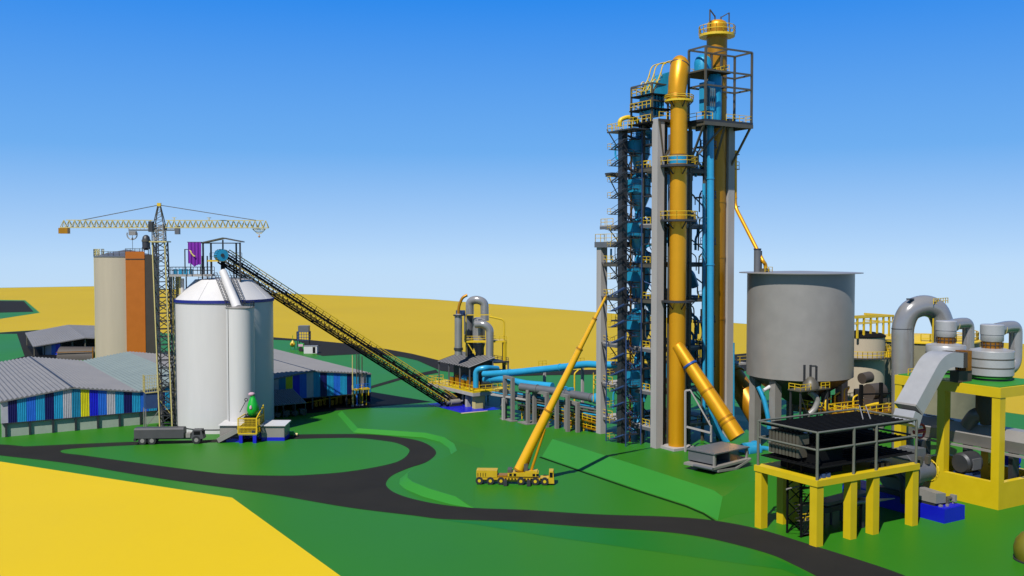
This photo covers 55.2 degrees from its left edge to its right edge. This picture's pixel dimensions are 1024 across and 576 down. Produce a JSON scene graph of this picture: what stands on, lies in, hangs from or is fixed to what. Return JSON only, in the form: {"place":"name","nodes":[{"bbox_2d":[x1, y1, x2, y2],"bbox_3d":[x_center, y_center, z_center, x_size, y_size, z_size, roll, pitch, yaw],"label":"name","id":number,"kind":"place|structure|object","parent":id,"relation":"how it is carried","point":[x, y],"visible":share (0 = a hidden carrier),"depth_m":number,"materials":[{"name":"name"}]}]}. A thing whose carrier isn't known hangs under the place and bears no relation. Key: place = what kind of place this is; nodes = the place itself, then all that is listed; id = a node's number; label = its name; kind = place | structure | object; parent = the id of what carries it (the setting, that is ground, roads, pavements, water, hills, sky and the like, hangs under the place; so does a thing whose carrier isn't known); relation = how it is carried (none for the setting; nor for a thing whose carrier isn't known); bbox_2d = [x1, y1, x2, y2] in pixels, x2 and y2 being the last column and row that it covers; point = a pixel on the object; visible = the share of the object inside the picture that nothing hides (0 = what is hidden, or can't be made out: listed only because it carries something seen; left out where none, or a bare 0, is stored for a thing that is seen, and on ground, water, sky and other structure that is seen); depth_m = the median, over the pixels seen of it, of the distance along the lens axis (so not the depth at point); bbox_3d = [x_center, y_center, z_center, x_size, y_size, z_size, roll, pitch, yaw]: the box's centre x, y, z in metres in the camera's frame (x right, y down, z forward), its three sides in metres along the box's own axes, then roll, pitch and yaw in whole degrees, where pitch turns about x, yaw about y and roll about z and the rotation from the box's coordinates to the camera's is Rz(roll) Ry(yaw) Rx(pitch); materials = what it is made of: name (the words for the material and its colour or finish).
{"place":"outdoors","nodes":[
{"label":"outdoors","id":0,"kind":"place"},
{"bbox_2d":[0,334,23,361],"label":"grass","id":1,"kind":"structure","parent":0,"point":[10,347],"depth_m":457.87,"materials":[{"name":"plant"}]},
{"bbox_2d":[0,301,32,312],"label":"yard","id":2,"kind":"structure","parent":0,"point":[14,306],"depth_m":782.96,"materials":[{"name":"asphalt"}]},
{"bbox_2d":[0,330,36,359],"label":"path","id":3,"kind":"structure","parent":0,"point":[21,335],"depth_m":488.47,"materials":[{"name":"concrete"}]},
{"bbox_2d":[0,300,39,318],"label":"grass","id":4,"kind":"structure","parent":0,"point":[8,314],"depth_m":707.96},
{"bbox_2d":[27,346,56,358],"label":"yard","id":5,"kind":"structure","parent":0,"point":[38,351],"depth_m":435.06,"materials":[{"name":"black metal"}]},
{"bbox_2d":[0,462,339,575],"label":"field","id":6,"kind":"structure","parent":0,"point":[56,523],"depth_m":156.24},
{"bbox_2d":[61,438,408,475],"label":"grass","id":7,"kind":"structure","parent":0,"point":[289,457],"depth_m":215.78,"materials":[{"name":"plant"}]},
{"bbox_2d":[371,370,437,387],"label":"path","id":8,"kind":"structure","parent":0,"point":[398,379],"depth_m":343.74,"materials":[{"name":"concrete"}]},
{"bbox_2d":[338,408,484,507],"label":"terrain","id":9,"kind":"structure","parent":0,"point":[450,479],"depth_m":221.63,"materials":[{"name":"plant"}]},
{"bbox_2d":[0,434,904,575],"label":"road","id":10,"kind":"structure","parent":0,"point":[367,489],"depth_m":176.92,"materials":[{"name":"asphalt"}]},
{"bbox_2d":[133,426,205,444],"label":"tanker truck","id":11,"kind":"object","parent":10,"relation":"on","point":[149,435],"visible":1,"depth_m":228.05,"materials":[{"name":"metal"}]},
{"bbox_2d":[218,420,243,440],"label":"cabin","id":12,"kind":"object","parent":10,"relation":"on","point":[226,426],"visible":0.41,"depth_m":231.97,"materials":[{"name":"grey metal"}]},
{"bbox_2d":[237,405,263,442],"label":"loading cage","id":13,"kind":"object","parent":10,"relation":"on","point":[241,431],"visible":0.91,"depth_m":229.38,"materials":[{"name":"metal"}]},
{"bbox_2d":[240,392,260,431],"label":"loader spout","id":14,"kind":"object","parent":13,"relation":"on","point":[252,408],"visible":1,"depth_m":231.31,"materials":[{"name":"metal"}]},
{"bbox_2d":[260,420,290,440],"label":"cabin","id":15,"kind":"object","parent":10,"relation":"on","point":[275,430],"visible":1,"depth_m":232.38,"materials":[{"name":"grey metal"}]},
{"bbox_2d":[273,337,745,375],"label":"road","id":16,"kind":"structure","parent":0,"point":[325,348],"depth_m":426.82,"materials":[{"name":"asphalt"}]},
{"bbox_2d":[0,286,1023,575],"bbox_3d":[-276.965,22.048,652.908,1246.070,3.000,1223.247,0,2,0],"label":"ground","id":17,"kind":"structure","parent":0,"point":[342,540],"depth_m":162.08,"materials":[{"name":"plant"}]},
{"bbox_2d":[25,325,94,355],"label":"open shed","id":18,"kind":"structure","parent":17,"relation":"on","point":[51,341],"depth_m":451.66,"materials":[{"name":"grey metal"}]},
{"bbox_2d":[56,347,94,359],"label":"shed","id":19,"kind":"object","parent":17,"relation":"on","point":[77,353],"visible":0.68,"depth_m":405.84,"materials":[{"name":"grey metal"}]},
{"bbox_2d":[94,248,159,357],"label":"silo","id":20,"kind":"object","parent":17,"relation":"on","point":[124,305],"visible":0.88,"depth_m":391.25,"materials":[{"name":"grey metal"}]},
{"bbox_2d":[142,235,150,254],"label":"dust filter","id":21,"kind":"object","parent":20,"relation":"on","point":[145,242],"visible":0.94,"depth_m":394.48,"materials":[{"name":"metal"}]},
{"bbox_2d":[126,226,179,309],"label":"silo rooftop equipment","id":22,"kind":"object","parent":20,"relation":"on","point":[132,231],"visible":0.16,"depth_m":418.62,"materials":[{"name":"grey metal"}]},
{"bbox_2d":[143,374,169,426],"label":"filter box","id":23,"kind":"object","parent":17,"relation":"on","point":[150,398],"visible":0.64,"depth_m":249.06,"materials":[{"name":"blue metal"}]},
{"bbox_2d":[58,203,268,426],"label":"tower crane","id":24,"kind":"object","parent":17,"relation":"on","point":[151,226],"visible":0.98,"depth_m":244.47,"materials":[{"name":"metal"}]},
{"bbox_2d":[173,277,178,414],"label":"ladder mast","id":25,"kind":"object","parent":17,"relation":"on","point":[174,292],"visible":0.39,"depth_m":249.45,"materials":[{"name":"grey metal"}]},
{"bbox_2d":[0,349,371,436],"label":"warehouse","id":26,"kind":"structure","parent":17,"relation":"on","point":[39,395],"depth_m":264.33,"materials":[{"name":"metal"}]},
{"bbox_2d":[168,237,244,424],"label":"head platform","id":27,"kind":"structure","parent":17,"relation":"on","point":[177,273],"depth_m":246.72,"materials":[{"name":"metal"}]},
{"bbox_2d":[184,242,201,273],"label":"banner","id":28,"kind":"object","parent":27,"relation":"hanging from","point":[194,254],"visible":1,"depth_m":244.34,"materials":[{"name":"purple fabric"}]},
{"bbox_2d":[213,249,228,261],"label":"head drum","id":29,"kind":"object","parent":27,"relation":"on","point":[222,255],"visible":1,"depth_m":245.76,"materials":[{"name":"metal"}]},
{"bbox_2d":[173,275,273,433],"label":"silo","id":30,"kind":"object","parent":17,"relation":"on","point":[200,353],"visible":0.75,"depth_m":242.19,"materials":[{"name":"metal"}]},
{"bbox_2d":[214,269,246,306],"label":"chute","id":31,"kind":"object","parent":30,"relation":"attached to","point":[234,300],"visible":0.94,"depth_m":240.81,"materials":[{"name":"metal"}]},
{"bbox_2d":[217,428,238,442],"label":"ramp","id":32,"kind":"structure","parent":17,"relation":"on","point":[228,436],"depth_m":229.69,"materials":[{"name":"grey metal"}]},
{"bbox_2d":[225,301,254,437],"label":"silo","id":33,"kind":"object","parent":17,"relation":"on","point":[240,353],"visible":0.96,"depth_m":235.01,"materials":[{"name":"grey metal"}]},
{"bbox_2d":[274,388,306,417],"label":"lean to shed","id":34,"kind":"object","parent":17,"relation":"on","point":[283,397],"visible":0.86,"depth_m":267.87,"materials":[{"name":"metal"}]},
{"bbox_2d":[296,325,310,347],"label":"water tank","id":35,"kind":"object","parent":17,"relation":"on","point":[303,328],"visible":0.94,"depth_m":458.08,"materials":[{"name":"grey metal"}]},
{"bbox_2d":[304,345,317,353],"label":"container","id":36,"kind":"object","parent":17,"relation":"on","point":[310,349],"visible":1,"depth_m":431.29,"materials":[{"name":"white metal"}]},
{"bbox_2d":[217,250,456,406],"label":"conveyor gallery","id":37,"kind":"object","parent":17,"relation":"on","point":[342,338],"visible":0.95,"depth_m":266.64,"materials":[{"name":"black metal"}]},
{"bbox_2d":[302,392,429,412],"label":"yard","id":38,"kind":"structure","parent":17,"relation":"on","point":[379,399],"depth_m":289.71,"materials":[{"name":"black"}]},
{"bbox_2d":[429,403,501,412],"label":"pad","id":39,"kind":"object","parent":17,"relation":"on","point":[462,409],"visible":0.67,"depth_m":280.31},
{"bbox_2d":[446,394,463,406],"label":"pump","id":40,"kind":"object","parent":39,"relation":"on","point":[453,402],"visible":1,"depth_m":284.37,"materials":[{"name":"grey metal"}]},
{"bbox_2d":[428,351,509,408],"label":"filter house","id":41,"kind":"structure","parent":17,"relation":"on","point":[460,381],"depth_m":285.91,"materials":[{"name":"metal"}]},
{"bbox_2d":[473,365,499,387],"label":"blue pipe","id":42,"kind":"object","parent":41,"relation":"attached to","point":[478,369],"visible":1,"depth_m":274.45,"materials":[{"name":"metal"}]},
{"bbox_2d":[453,294,506,385],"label":"cyclone cluster","id":43,"kind":"object","parent":17,"relation":"on","point":[476,339],"visible":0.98,"depth_m":288.02,"materials":[{"name":"metal"}]},
{"bbox_2d":[500,375,517,421],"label":"portal frame","id":44,"kind":"object","parent":17,"relation":"on","point":[512,398],"visible":0.98,"depth_m":259.39,"materials":[{"name":"metal"}]},
{"bbox_2d":[491,389,531,419],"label":"pipe deck","id":45,"kind":"structure","parent":17,"relation":"on","point":[498,394],"depth_m":261.21,"materials":[{"name":"metal"}]},
{"bbox_2d":[517,390,540,424],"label":"portal frame","id":46,"kind":"object","parent":17,"relation":"on","point":[528,421],"visible":0.52,"depth_m":254.61,"materials":[{"name":"concrete"}]},
{"bbox_2d":[532,391,548,427],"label":"portal frame","id":47,"kind":"object","parent":17,"relation":"on","point":[534,407],"visible":0.81,"depth_m":255.13,"materials":[{"name":"concrete"}]},
{"bbox_2d":[518,383,609,404],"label":"grey tube","id":48,"kind":"object","parent":47,"relation":"on","point":[570,391],"visible":0.63,"depth_m":247.76,"materials":[{"name":"metal"}]},
{"bbox_2d":[476,295,606,485],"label":"mobile crane","id":49,"kind":"object","parent":17,"relation":"on","point":[521,473],"visible":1,"depth_m":188.91,"materials":[{"name":"yellow metal"}]},
{"bbox_2d":[515,399,595,430],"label":"conveyor walkway","id":50,"kind":"structure","parent":17,"relation":"on","point":[588,419],"depth_m":245.69,"materials":[{"name":"gold metal"}]},
{"bbox_2d":[517,393,595,431],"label":"pipe bundle","id":51,"kind":"object","parent":17,"relation":"on","point":[582,406],"visible":0.59,"depth_m":250.22,"materials":[{"name":"grey metal"}]},
{"bbox_2d":[518,405,595,430],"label":"conveyor walkway","id":52,"kind":"structure","parent":17,"relation":"on","point":[590,426],"depth_m":249.61,"materials":[{"name":"gold metal"}]},
{"bbox_2d":[554,393,569,431],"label":"portal frame","id":53,"kind":"object","parent":17,"relation":"on","point":[567,414],"visible":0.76,"depth_m":244.59,"materials":[{"name":"concrete"}]},
{"bbox_2d":[564,399,579,432],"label":"portal frame","id":54,"kind":"object","parent":17,"relation":"on","point":[577,416],"visible":0.67,"depth_m":243.44,"materials":[{"name":"concrete"}]},
{"bbox_2d":[786,456,809,537],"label":"stair tower","id":55,"kind":"structure","parent":17,"relation":"on","point":[801,502],"depth_m":155.24,"materials":[{"name":"black metal"}]},
{"bbox_2d":[739,271,863,452],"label":"storage tank","id":56,"kind":"object","parent":17,"relation":"on","point":[797,321],"visible":0.83,"depth_m":206.31,"materials":[{"name":"grey metal"}]},
{"bbox_2d":[735,359,765,422],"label":"inlet duct","id":57,"kind":"object","parent":56,"relation":"attached to","point":[741,389],"visible":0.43,"depth_m":233.75,"materials":[{"name":"gold metal"}]},
{"bbox_2d":[734,150,767,267],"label":"gold pipe","id":58,"kind":"object","parent":56,"relation":"on","point":[754,244],"visible":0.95,"depth_m":221.23,"materials":[{"name":"metal"}]},
{"bbox_2d":[754,248,761,271],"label":"vent stack","id":59,"kind":"object","parent":56,"relation":"on","point":[757,259],"visible":0.79,"depth_m":213.81,"materials":[{"name":"grey metal"}]},
{"bbox_2d":[756,386,771,428],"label":"blue pipe","id":60,"kind":"object","parent":56,"relation":"attached to","point":[764,401],"visible":0.87,"depth_m":209.39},
{"bbox_2d":[788,365,829,432],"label":"discharge unit","id":61,"kind":"object","parent":17,"relation":"on","point":[810,384],"visible":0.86,"depth_m":199.37,"materials":[{"name":"grey metal"}]},
{"bbox_2d":[754,405,919,546],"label":"cooler platform","id":62,"kind":"structure","parent":17,"relation":"on","point":[847,450],"depth_m":156.84,"materials":[{"name":"yellow metal"}]},
{"bbox_2d":[823,489,865,526],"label":"belt conveyor","id":63,"kind":"object","parent":17,"relation":"on","point":[832,503],"visible":0.49,"depth_m":161.21,"materials":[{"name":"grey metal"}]},
{"bbox_2d":[801,371,890,444],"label":"process deck","id":64,"kind":"structure","parent":17,"relation":"on","point":[874,395],"depth_m":209.56,"materials":[{"name":"gold metal"}]},
{"bbox_2d":[842,498,894,527],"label":"screw tube","id":65,"kind":"object","parent":17,"relation":"on","point":[861,503],"visible":0.63,"depth_m":159.42,"materials":[{"name":"grey metal"}]},
{"bbox_2d":[848,313,893,429],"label":"storage tank","id":66,"kind":"object","parent":17,"relation":"on","point":[872,353],"visible":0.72,"depth_m":245.47,"materials":[{"name":"metal"}]},
{"bbox_2d":[842,480,964,523],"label":"plinth","id":67,"kind":"structure","parent":17,"relation":"on","point":[945,514],"depth_m":164.57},
{"bbox_2d":[879,445,939,503],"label":"blower","id":68,"kind":"object","parent":67,"relation":"on","point":[893,484],"visible":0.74,"depth_m":168.75,"materials":[{"name":"grey metal"}]},
{"bbox_2d":[912,423,928,487],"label":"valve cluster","id":69,"kind":"object","parent":67,"relation":"on","point":[921,442],"visible":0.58,"depth_m":172.98,"materials":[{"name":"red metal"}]},
{"bbox_2d":[918,485,956,506],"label":"motor","id":70,"kind":"object","parent":67,"relation":"on","point":[929,496],"visible":0.96,"depth_m":164.68,"materials":[{"name":"grey metal"}]},
{"bbox_2d":[891,295,952,447],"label":"loop duct","id":71,"kind":"object","parent":17,"relation":"on","point":[909,312],"visible":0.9,"depth_m":197.97,"materials":[{"name":"metal"}]},
{"bbox_2d":[884,330,980,418],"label":"storage tank","id":72,"kind":"object","parent":17,"relation":"on","point":[962,404],"visible":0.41,"depth_m":251.61,"materials":[{"name":"metal"}]},
{"bbox_2d":[894,368,1023,509],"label":"support table","id":73,"kind":"object","parent":17,"relation":"on","point":[994,487],"visible":0.57,"depth_m":174.65,"materials":[{"name":"yellow metal"}]},
{"bbox_2d":[893,350,967,427],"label":"square duct","id":74,"kind":"object","parent":73,"relation":"on","point":[925,378],"visible":0.97,"depth_m":171.14,"materials":[{"name":"grey metal"}]},
{"bbox_2d":[925,318,974,374],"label":"cyclone separator","id":75,"kind":"object","parent":73,"relation":"on","point":[946,334],"visible":0.59,"depth_m":188.46,"materials":[{"name":"metal"}]},
{"bbox_2d":[906,395,1023,478],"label":"horizontal duct","id":76,"kind":"object","parent":73,"relation":"on","point":[970,429],"visible":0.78,"depth_m":178.92,"materials":[{"name":"grey metal"}]},
{"bbox_2d":[952,451,982,477],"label":"motor","id":77,"kind":"object","parent":73,"relation":"on","point":[969,463],"visible":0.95,"depth_m":178.08,"materials":[{"name":"metal"}]},
{"bbox_2d":[969,321,1022,381],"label":"cyclone separator","id":78,"kind":"object","parent":73,"relation":"on","point":[993,360],"visible":0.95,"depth_m":178.16,"materials":[{"name":"metal"}]},
{"bbox_2d":[1013,531,1023,563],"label":"dome tank","id":79,"kind":"object","parent":17,"relation":"on","point":[1018,549],"visible":1,"depth_m":142.13,"materials":[{"name":"metal"}]},
{"bbox_2d":[0,286,1023,414],"bbox_3d":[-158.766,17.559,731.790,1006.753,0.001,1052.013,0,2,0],"label":"yellow field","id":80,"kind":"structure","parent":0,"point":[426,328],"depth_m":610.38,"materials":[{"name":"plant"}]},
{"bbox_2d":[0,0,1023,343],"label":"sky","id":81,"kind":"structure","parent":0,"point":[449,150],"materials":[{"name":"blue"}]},
{"bbox_2d":[539,457,714,520],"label":"ditch","id":82,"kind":"object","parent":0,"point":[631,488],"visible":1,"depth_m":185.13,"materials":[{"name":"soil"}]},
{"bbox_2d":[447,520,812,575],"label":"verge","id":83,"kind":"structure","parent":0,"point":[685,545],"depth_m":151.44,"materials":[{"name":"plant"}]},
{"bbox_2d":[542,408,865,519],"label":"terrain","id":84,"kind":"structure","parent":0,"point":[660,472],"depth_m":194.99,"materials":[{"name":"plant"}]},
{"bbox_2d":[606,115,648,446],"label":"stair tower","id":85,"kind":"structure","parent":84,"relation":"on","point":[621,292],"depth_m":218.07,"materials":[{"name":"metal"}]},
{"bbox_2d":[594,45,752,448],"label":"preheater tower","id":86,"kind":"structure","parent":84,"relation":"on","point":[658,391],"depth_m":218.18,"materials":[{"name":"metal"}]},
{"bbox_2d":[482,361,631,376],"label":"blue pipe","id":87,"kind":"object","parent":86,"relation":"attached to","point":[547,368],"visible":0.77,"depth_m":257.33,"materials":[{"name":"metal"}]},
{"bbox_2d":[482,376,554,386],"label":"blue pipe","id":88,"kind":"object","parent":87,"relation":"attached to","point":[497,379],"visible":0.56,"depth_m":261.16,"materials":[{"name":"metal"}]},
{"bbox_2d":[627,352,650,433],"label":"cyclone","id":89,"kind":"object","parent":86,"relation":"on","point":[634,375],"visible":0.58,"depth_m":220.47,"materials":[{"name":"metal"}]},
{"bbox_2d":[627,296,650,353],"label":"cyclone","id":90,"kind":"object","parent":86,"relation":"on","point":[635,326],"visible":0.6,"depth_m":219.75,"materials":[{"name":"metal"}]},
{"bbox_2d":[627,251,650,297],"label":"cyclone","id":91,"kind":"object","parent":86,"relation":"on","point":[635,277],"visible":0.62,"depth_m":219.24,"materials":[{"name":"metal"}]},
{"bbox_2d":[627,207,651,255],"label":"cyclone","id":92,"kind":"object","parent":86,"relation":"on","point":[634,228],"visible":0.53,"depth_m":219.05,"materials":[{"name":"metal"}]},
{"bbox_2d":[627,164,651,211],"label":"cyclone","id":93,"kind":"object","parent":86,"relation":"on","point":[636,181],"visible":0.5,"depth_m":218.57,"materials":[{"name":"metal"}]},
{"bbox_2d":[628,127,651,168],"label":"cyclone","id":94,"kind":"object","parent":86,"relation":"on","point":[635,146],"visible":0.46,"depth_m":218.49,"materials":[{"name":"metal"}]},
{"bbox_2d":[639,60,671,117],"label":"hood","id":95,"kind":"object","parent":86,"relation":"attached to","point":[661,77],"visible":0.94,"depth_m":214.61,"materials":[{"name":"metal"}]},
{"bbox_2d":[610,138,706,435],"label":"pipe bundle","id":96,"kind":"object","parent":86,"relation":"attached to","point":[696,328],"visible":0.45,"depth_m":223.32,"materials":[{"name":"metal"}]},
{"bbox_2d":[702,183,705,422],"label":"blue pipe","id":97,"kind":"object","parent":86,"relation":"attached to","point":[704,287],"visible":1,"depth_m":219.90,"materials":[{"name":"metal"}]},
{"bbox_2d":[694,54,721,119],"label":"filter unit","id":98,"kind":"object","parent":86,"relation":"on","point":[714,99],"visible":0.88,"depth_m":214.64,"materials":[{"name":"blue metal"}]},
{"bbox_2d":[699,9,735,401],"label":"gold duct","id":99,"kind":"object","parent":86,"relation":"attached to","point":[717,34],"visible":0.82,"depth_m":221.96,"materials":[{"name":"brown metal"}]},
{"bbox_2d":[706,125,729,441],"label":"blue pipe","id":100,"kind":"object","parent":86,"relation":"attached to","point":[710,264],"visible":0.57,"depth_m":217.18,"materials":[{"name":"metal"}]},
{"bbox_2d":[733,343,734,416],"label":"drain pipe","id":101,"kind":"object","parent":86,"relation":"attached to","point":[734,379],"visible":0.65,"depth_m":225.15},
{"bbox_2d":[660,55,697,451],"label":"gold duct","id":102,"kind":"object","parent":84,"relation":"on","point":[678,100],"visible":0.98,"depth_m":211.15,"materials":[{"name":"metal"}]},
{"bbox_2d":[673,343,744,451],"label":"branch duct","id":103,"kind":"object","parent":102,"relation":"attached to","point":[730,426],"visible":0.99,"depth_m":207.60,"materials":[{"name":"gold metal"}]},
{"bbox_2d":[684,441,750,471],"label":"hopper box","id":104,"kind":"object","parent":84,"relation":"on","point":[717,457],"visible":1,"depth_m":193.31,"materials":[{"name":"grey metal"}]},
{"bbox_2d":[739,440,768,453],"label":"pump","id":105,"kind":"object","parent":84,"relation":"on","point":[752,445],"visible":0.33,"depth_m":209.15,"materials":[{"name":"blue metal"}]},
{"bbox_2d":[950,350,971,382],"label":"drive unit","id":106,"kind":"object","parent":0,"point":[958,374],"visible":0.79,"depth_m":176.78,"materials":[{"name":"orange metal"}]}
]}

